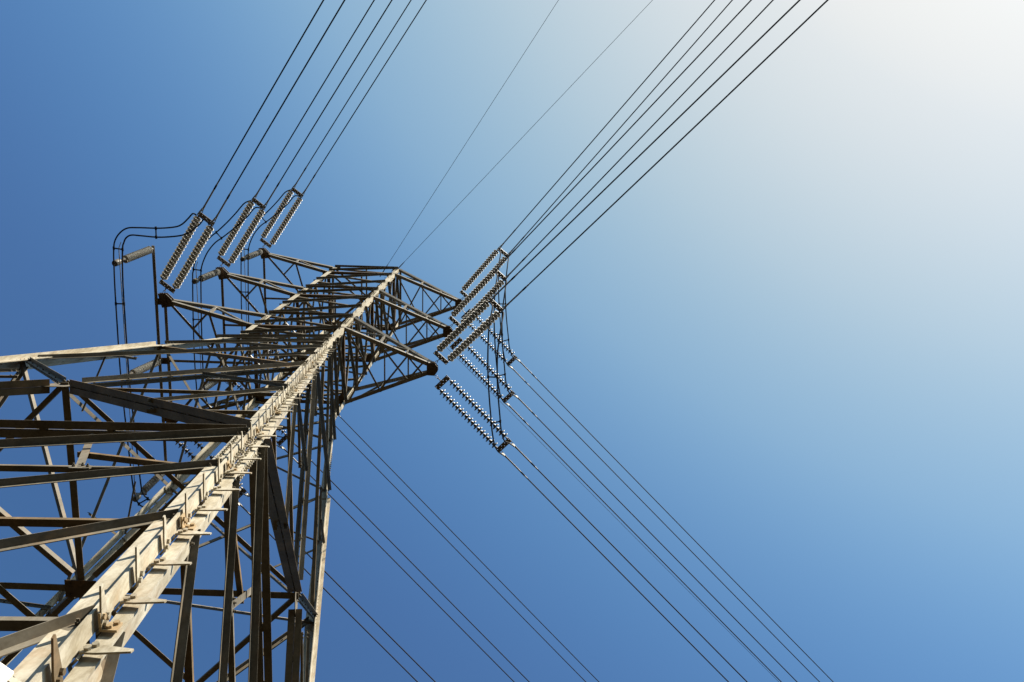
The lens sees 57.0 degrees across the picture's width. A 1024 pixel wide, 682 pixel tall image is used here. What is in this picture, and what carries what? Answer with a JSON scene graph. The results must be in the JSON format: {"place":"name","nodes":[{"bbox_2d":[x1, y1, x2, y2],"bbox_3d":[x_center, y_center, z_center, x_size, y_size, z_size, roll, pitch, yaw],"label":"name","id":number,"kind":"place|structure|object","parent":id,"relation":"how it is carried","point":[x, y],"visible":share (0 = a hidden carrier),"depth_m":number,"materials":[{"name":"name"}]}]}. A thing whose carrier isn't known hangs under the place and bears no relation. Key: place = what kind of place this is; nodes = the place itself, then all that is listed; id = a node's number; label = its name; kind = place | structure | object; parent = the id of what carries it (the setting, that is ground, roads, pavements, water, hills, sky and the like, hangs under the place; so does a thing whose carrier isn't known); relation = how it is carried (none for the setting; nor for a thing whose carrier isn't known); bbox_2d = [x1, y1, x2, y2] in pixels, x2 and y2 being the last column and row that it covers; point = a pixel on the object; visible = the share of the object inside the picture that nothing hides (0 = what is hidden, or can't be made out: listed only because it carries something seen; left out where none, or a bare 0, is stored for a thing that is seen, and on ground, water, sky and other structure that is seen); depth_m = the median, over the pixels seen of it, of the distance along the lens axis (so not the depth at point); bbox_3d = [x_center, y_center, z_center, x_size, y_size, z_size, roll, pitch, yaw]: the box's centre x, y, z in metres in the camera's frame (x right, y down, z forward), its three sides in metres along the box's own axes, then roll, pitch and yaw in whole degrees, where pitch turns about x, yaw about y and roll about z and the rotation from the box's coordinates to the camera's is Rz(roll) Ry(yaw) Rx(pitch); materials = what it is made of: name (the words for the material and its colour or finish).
{"place":"outdoors","nodes":[
{"label":"outdoors","id":0,"kind":"place"},
{"bbox_2d":[0,0,1023,681],"label":"sky","id":1,"kind":"structure","parent":0,"point":[800,332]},
{"bbox_3d":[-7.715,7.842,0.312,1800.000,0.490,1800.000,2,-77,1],"label":"ground","id":2,"kind":"structure","parent":0,"visible":0},
{"bbox_2d":[0,245,461,681],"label":"transmission tower","id":3,"kind":"structure","parent":2,"relation":"on","point":[63,641],"depth_m":14.99,"materials":[{"name":"grey metal"}]},
{"bbox_2d":[0,662,20,681],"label":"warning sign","id":4,"kind":"object","parent":3,"relation":"attached to","point":[6,673],"visible":1,"depth_m":3.80,"materials":[{"name":"white metal"}]},
{"bbox_2d":[112,246,153,266],"bbox_3d":[-11.753,-2.637,29.309,0.615,2.070,0.254,-27,-79,7],"label":"jumper insulator","id":5,"kind":"object","parent":3,"relation":"attached to","point":[137,254],"visible":0.98,"depth_m":29.28,"materials":[{"name":"ceramic"}]},
{"bbox_2d":[122,359,162,380],"bbox_3d":[-11.838,0.900,30.123,0.643,2.067,0.253,-7,-77,3],"label":"jumper insulator","id":6,"kind":"object","parent":3,"relation":"attached to","point":[145,367],"visible":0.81,"depth_m":30.21,"materials":[{"name":"ceramic"}]},
{"bbox_2d":[133,474,164,501],"bbox_3d":[-11.821,4.670,30.993,0.668,2.053,0.314,-40,-81,9],"label":"jumper insulator","id":7,"kind":"object","parent":3,"relation":"attached to","point":[152,482],"visible":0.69,"depth_m":30.74,"materials":[{"name":"ceramic"}]},
{"bbox_2d":[113,213,241,510],"bbox_3d":[-10.510,0.847,29.837,3.054,1.872,9.819,2,-77,1],"label":"jumper loop","id":8,"kind":"object","parent":3,"relation":"hanging from","point":[124,313],"visible":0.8,"depth_m":28.47,"materials":[{"name":"metal"}]},
{"bbox_2d":[159,212,214,293],"bbox_3d":[-10.346,-2.675,29.815,0.724,0.254,3.492,38,-60,-7],"label":"insulator string","id":9,"kind":"object","parent":3,"relation":"attached to","point":[191,259],"visible":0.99,"depth_m":29.73,"materials":[{"name":"ceramic"}]},
{"bbox_2d":[197,0,323,214],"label":"conductor","id":10,"kind":"object","parent":9,"relation":"attached to","point":[204,206],"visible":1,"depth_m":26.86,"materials":[{"name":"metal"}]},
{"bbox_2d":[210,0,344,224],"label":"conductor","id":11,"kind":"object","parent":9,"relation":"attached to","point":[225,201],"visible":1,"depth_m":26.83,"materials":[{"name":"metal"}]},
{"bbox_2d":[193,269,220,283],"bbox_3d":[-11.421,-2.414,35.266,0.532,2.086,0.253,-15,-78,5],"label":"jumper insulator","id":12,"kind":"object","parent":3,"relation":"attached to","point":[210,274],"visible":0.93,"depth_m":35.23,"materials":[{"name":"ceramic"}]},
{"bbox_2d":[175,441,245,497],"bbox_3d":[-10.329,4.060,31.857,0.724,0.254,3.346,-42,-85,10],"label":"insulator string","id":13,"kind":"object","parent":3,"relation":"attached to","point":[210,457],"visible":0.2,"depth_m":31.79,"materials":[{"name":"ceramic"}]},
{"bbox_2d":[238,501,417,681],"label":"conductor","id":14,"kind":"object","parent":13,"relation":"attached to","point":[239,503],"visible":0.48,"depth_m":32.60,"materials":[{"name":"metal"}]},
{"bbox_2d":[242,491,435,681],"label":"conductor","id":15,"kind":"object","parent":13,"relation":"attached to","point":[247,494],"visible":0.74,"depth_m":32.54,"materials":[{"name":"metal"}]},
{"bbox_2d":[202,378,222,389],"bbox_3d":[-11.637,1.712,36.221,0.590,2.075,0.254,-23,-79,6],"label":"jumper insulator","id":16,"kind":"object","parent":3,"relation":"attached to","point":[209,385],"visible":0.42,"depth_m":36.16,"materials":[{"name":"ceramic"}]},
{"bbox_2d":[192,200,284,445],"bbox_3d":[-10.268,-0.411,35.411,2.831,1.874,9.740,2,-77,1],"label":"jumper loop","id":17,"kind":"object","parent":3,"relation":"hanging from","point":[200,270],"visible":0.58,"depth_m":34.18,"materials":[{"name":"metal"}]},
{"bbox_2d":[217,198,265,267],"bbox_3d":[-10.222,-3.956,35.388,0.724,0.254,3.492,37,-59,-7],"label":"insulator string","id":18,"kind":"object","parent":3,"relation":"attached to","point":[255,221],"visible":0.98,"depth_m":35.30,"materials":[{"name":"ceramic"}]},
{"bbox_2d":[251,0,374,199],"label":"conductor","id":19,"kind":"object","parent":18,"relation":"attached to","point":[256,194],"visible":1,"depth_m":32.21,"materials":[{"name":"metal"}]},
{"bbox_2d":[262,0,391,207],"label":"conductor","id":20,"kind":"object","parent":18,"relation":"attached to","point":[266,203],"visible":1,"depth_m":32.16,"materials":[{"name":"metal"}]},
{"bbox_2d":[240,249,262,261],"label":"jumper insulator","id":21,"kind":"object","parent":3,"relation":"attached to","point":[256,253],"visible":0.92,"depth_m":40.81,"materials":[{"name":"ceramic"}]},
{"bbox_2d":[225,382,286,444],"bbox_3d":[-10.201,2.783,37.431,0.724,0.254,3.346,-42,-85,10],"label":"insulator string","id":22,"kind":"object","parent":3,"relation":"attached to","point":[280,441],"visible":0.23,"depth_m":37.37,"materials":[{"name":"ceramic"}]},
{"bbox_2d":[277,445,513,681],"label":"conductor","id":23,"kind":"object","parent":22,"relation":"attached to","point":[281,447],"visible":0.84,"depth_m":38.31,"materials":[{"name":"metal"}]},
{"bbox_2d":[286,438,529,681],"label":"conductor","id":24,"kind":"object","parent":22,"relation":"attached to","point":[424,575],"visible":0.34,"depth_m":38.31,"materials":[{"name":"metal"}]},
{"bbox_2d":[241,189,299,383],"bbox_3d":[-10.138,-1.707,41.059,2.831,1.874,9.743,2,-77,1],"label":"jumper loop","id":25,"kind":"object","parent":3,"relation":"hanging from","point":[245,292],"visible":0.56,"depth_m":39.84,"materials":[{"name":"metal"}]},
{"bbox_2d":[260,188,303,247],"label":"insulator string","id":26,"kind":"object","parent":3,"relation":"attached to","point":[271,223],"visible":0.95,"depth_m":40.95,"materials":[{"name":"ceramic"}]},
{"bbox_2d":[291,0,410,188],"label":"conductor","id":27,"kind":"object","parent":26,"relation":"attached to","point":[350,96],"visible":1,"depth_m":37.63,"materials":[{"name":"metal"}]},
{"bbox_2d":[300,0,426,195],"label":"conductor","id":28,"kind":"object","parent":26,"relation":"attached to","point":[362,99],"visible":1,"depth_m":37.57,"materials":[{"name":"metal"}]},
{"bbox_2d":[269,350,317,399],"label":"insulator string","id":29,"kind":"object","parent":3,"relation":"attached to","point":[271,351],"visible":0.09,"depth_m":42.94,"materials":[{"name":"ceramic"}]},
{"bbox_2d":[317,407,585,681],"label":"conductor","id":30,"kind":"object","parent":29,"relation":"attached to","point":[458,552],"visible":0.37,"depth_m":44.20,"materials":[{"name":"metal"}]},
{"bbox_2d":[323,399,598,681],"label":"conductor","id":31,"kind":"object","parent":29,"relation":"attached to","point":[467,547],"visible":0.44,"depth_m":44.14,"materials":[{"name":"metal"}]},
{"bbox_2d":[433,298,503,364],"bbox_3d":[-1.489,-0.213,30.103,0.724,0.254,3.346,43,-57,-8],"label":"insulator string","id":32,"kind":"object","parent":3,"relation":"attached to","point":[476,333],"visible":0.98,"depth_m":30.02,"materials":[{"name":"ceramic"}]},
{"bbox_2d":[490,0,799,301],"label":"conductor","id":33,"kind":"object","parent":32,"relation":"attached to","point":[663,132],"visible":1,"depth_m":25.48,"materials":[{"name":"metal"}]},
{"bbox_2d":[501,0,827,310],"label":"conductor","id":34,"kind":"object","parent":32,"relation":"attached to","point":[703,118],"visible":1,"depth_m":25.34,"materials":[{"name":"metal"}]},
{"bbox_2d":[380,1,557,276],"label":"ground wire","id":35,"kind":"object","parent":3,"relation":"attached to","point":[468,139],"visible":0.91,"depth_m":40.81,"materials":[{"name":"grey metal"}]},
{"bbox_2d":[435,375,510,451],"bbox_3d":[-1.370,2.325,31.254,0.724,0.254,3.346,-43,-85,10],"label":"insulator string","id":36,"kind":"object","parent":3,"relation":"attached to","point":[439,385],"visible":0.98,"depth_m":31.19,"materials":[{"name":"ceramic"}]},
{"bbox_2d":[499,450,728,681],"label":"conductor","id":37,"kind":"object","parent":36,"relation":"attached to","point":[514,465],"visible":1,"depth_m":31.92,"materials":[{"name":"metal"}]},
{"bbox_2d":[487,302,508,452],"bbox_3d":[-0.449,1.370,29.462,0.551,2.372,5.283,-1,-77,2],"label":"jumper loop","id":38,"kind":"object","parent":37,"relation":"hanging from","point":[496,377],"visible":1,"depth_m":28.49,"materials":[{"name":"black metal"}]},
{"bbox_2d":[509,441,747,681],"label":"conductor","id":39,"kind":"object","parent":36,"relation":"attached to","point":[513,444],"visible":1,"depth_m":31.89,"materials":[{"name":"metal"}]},
{"bbox_2d":[448,268,505,326],"bbox_3d":[-1.394,-1.520,35.671,0.724,0.254,3.346,41,-56,-8],"label":"insulator string","id":40,"kind":"object","parent":3,"relation":"attached to","point":[474,291],"visible":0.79,"depth_m":35.47,"materials":[{"name":"ceramic"}]},
{"bbox_2d":[494,272,512,402],"bbox_3d":[-0.357,0.062,35.030,0.557,2.372,5.338,-2,-77,2],"label":"jumper loop","id":41,"kind":"object","parent":40,"relation":"hanging from","point":[504,374],"visible":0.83,"depth_m":34.23,"materials":[{"name":"black metal"}]},
{"bbox_2d":[495,0,751,271],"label":"conductor","id":42,"kind":"object","parent":40,"relation":"attached to","point":[624,133],"visible":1,"depth_m":30.85,"materials":[{"name":"metal"}]},
{"bbox_2d":[505,0,773,279],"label":"conductor","id":43,"kind":"object","parent":40,"relation":"attached to","point":[641,136],"visible":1,"depth_m":30.74,"materials":[{"name":"metal"}]},
{"bbox_2d":[450,337,514,401],"bbox_3d":[-1.240,1.046,36.827,0.724,0.254,3.346,-43,-85,10],"label":"insulator string","id":44,"kind":"object","parent":3,"relation":"attached to","point":[455,344],"visible":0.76,"depth_m":36.78,"materials":[{"name":"ceramic"}]},
{"bbox_2d":[504,401,781,681],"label":"conductor","id":45,"kind":"object","parent":44,"relation":"attached to","point":[507,404],"visible":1,"depth_m":37.71,"materials":[{"name":"metal"}]},
{"bbox_2d":[513,394,796,681],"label":"conductor","id":46,"kind":"object","parent":44,"relation":"attached to","point":[515,395],"visible":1,"depth_m":37.66,"materials":[{"name":"metal"}]},
{"bbox_2d":[460,247,506,299],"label":"insulator string","id":47,"kind":"object","parent":3,"relation":"attached to","point":[489,259],"visible":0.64,"depth_m":41.06,"materials":[{"name":"ceramic"}]},
{"bbox_2d":[499,0,714,248],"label":"conductor","id":48,"kind":"object","parent":47,"relation":"attached to","point":[607,123],"visible":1,"depth_m":36.38,"materials":[{"name":"metal"}]},
{"bbox_2d":[507,0,732,255],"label":"conductor","id":49,"kind":"object","parent":47,"relation":"attached to","point":[508,254],"visible":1,"depth_m":36.29,"materials":[{"name":"metal"}]},
{"bbox_2d":[461,309,517,364],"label":"insulator string","id":50,"kind":"object","parent":3,"relation":"attached to","point":[511,360],"visible":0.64,"depth_m":42.46,"materials":[{"name":"ceramic"}]},
{"bbox_2d":[508,364,819,681],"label":"conductor","id":51,"kind":"object","parent":50,"relation":"attached to","point":[510,366],"visible":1,"depth_m":43.58,"materials":[{"name":"metal"}]},
{"bbox_2d":[498,249,515,365],"bbox_3d":[-0.269,-1.262,40.672,0.560,2.372,5.401,-3,-77,2],"label":"jumper loop","id":52,"kind":"object","parent":51,"relation":"hanging from","point":[499,303],"visible":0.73,"depth_m":39.89,"materials":[{"name":"black metal"}]},
{"bbox_2d":[516,357,832,681],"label":"conductor","id":53,"kind":"object","parent":50,"relation":"attached to","point":[672,517],"visible":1,"depth_m":43.56,"materials":[{"name":"metal"}]},
{"bbox_2d":[398,1,651,268],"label":"ground wire","id":54,"kind":"object","parent":3,"relation":"attached to","point":[520,139],"visible":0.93,"depth_m":40.94,"materials":[{"name":"grey metal"}]},
{"bbox_2d":[447,348,778,681],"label":"power line","id":55,"kind":"object","parent":3,"relation":"attached to","point":[621,523],"visible":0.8,"depth_m":44.97,"materials":[{"name":"grey metal"}]}
]}

